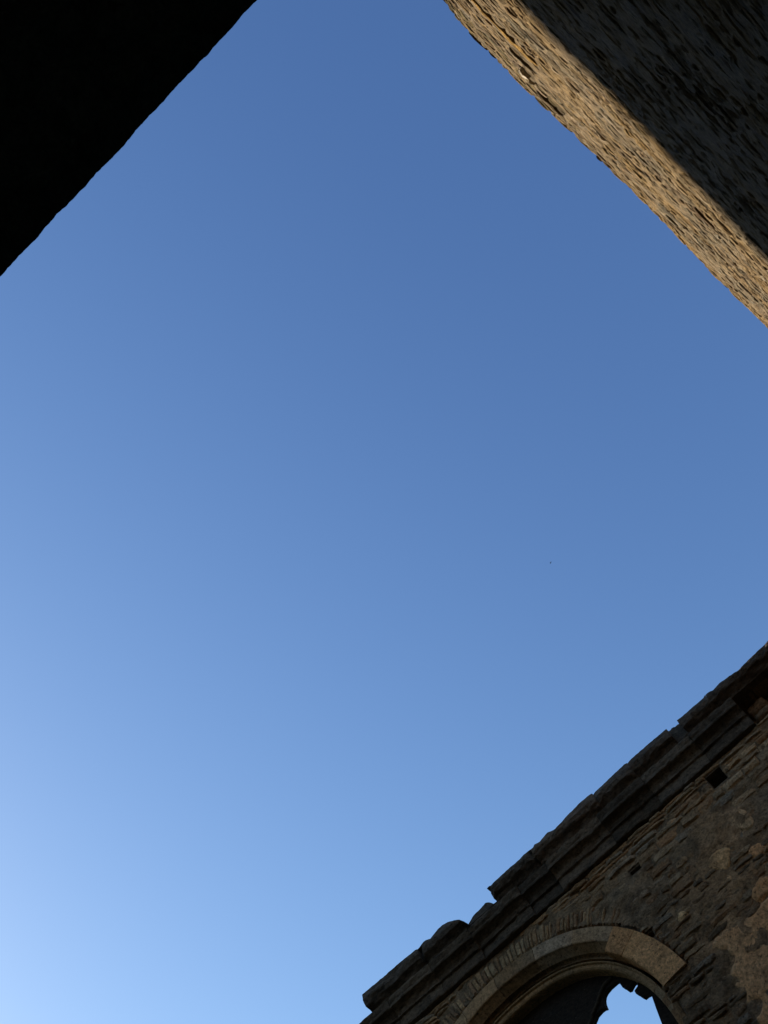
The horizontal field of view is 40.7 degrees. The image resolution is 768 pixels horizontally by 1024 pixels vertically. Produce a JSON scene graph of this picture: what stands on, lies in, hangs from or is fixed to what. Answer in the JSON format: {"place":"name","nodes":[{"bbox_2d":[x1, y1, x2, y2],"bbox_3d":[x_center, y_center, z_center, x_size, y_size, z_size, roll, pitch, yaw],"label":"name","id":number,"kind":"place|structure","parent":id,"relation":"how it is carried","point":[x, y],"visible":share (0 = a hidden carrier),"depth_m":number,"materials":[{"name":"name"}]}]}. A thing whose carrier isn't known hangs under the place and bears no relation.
{"place":"outdoors","nodes":[
{"label":"outdoors","id":0,"kind":"place"},
{"bbox_2d":[0,0,767,1023],"label":"sky","id":1,"kind":"structure","parent":0,"point":[312,391],"materials":[{"name":"blue"}]},
{"bbox_3d":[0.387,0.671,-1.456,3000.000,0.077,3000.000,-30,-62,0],"label":"ground","id":2,"kind":"structure","parent":0,"visible":0},
{"bbox_2d":[0,0,256,275],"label":"doorway wall","id":3,"kind":"structure","parent":2,"relation":"on","point":[87,87],"depth_m":1.62,"materials":[{"name":"black stone"}]},
{"bbox_2d":[359,641,767,1023],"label":"ruined window wall","id":4,"kind":"structure","parent":2,"relation":"on","point":[644,870],"depth_m":11.80,"materials":[{"name":"stone"}]},
{"bbox_2d":[455,926,704,1023],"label":"window","id":5,"kind":"structure","parent":4,"relation":"in","point":[569,977],"depth_m":11.61,"materials":[{"name":"stone"}]},
{"bbox_2d":[443,0,767,327],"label":"tall rubble wall","id":6,"kind":"structure","parent":2,"relation":"on","point":[659,108],"depth_m":6.96,"materials":[{"name":"stone"}]}
]}

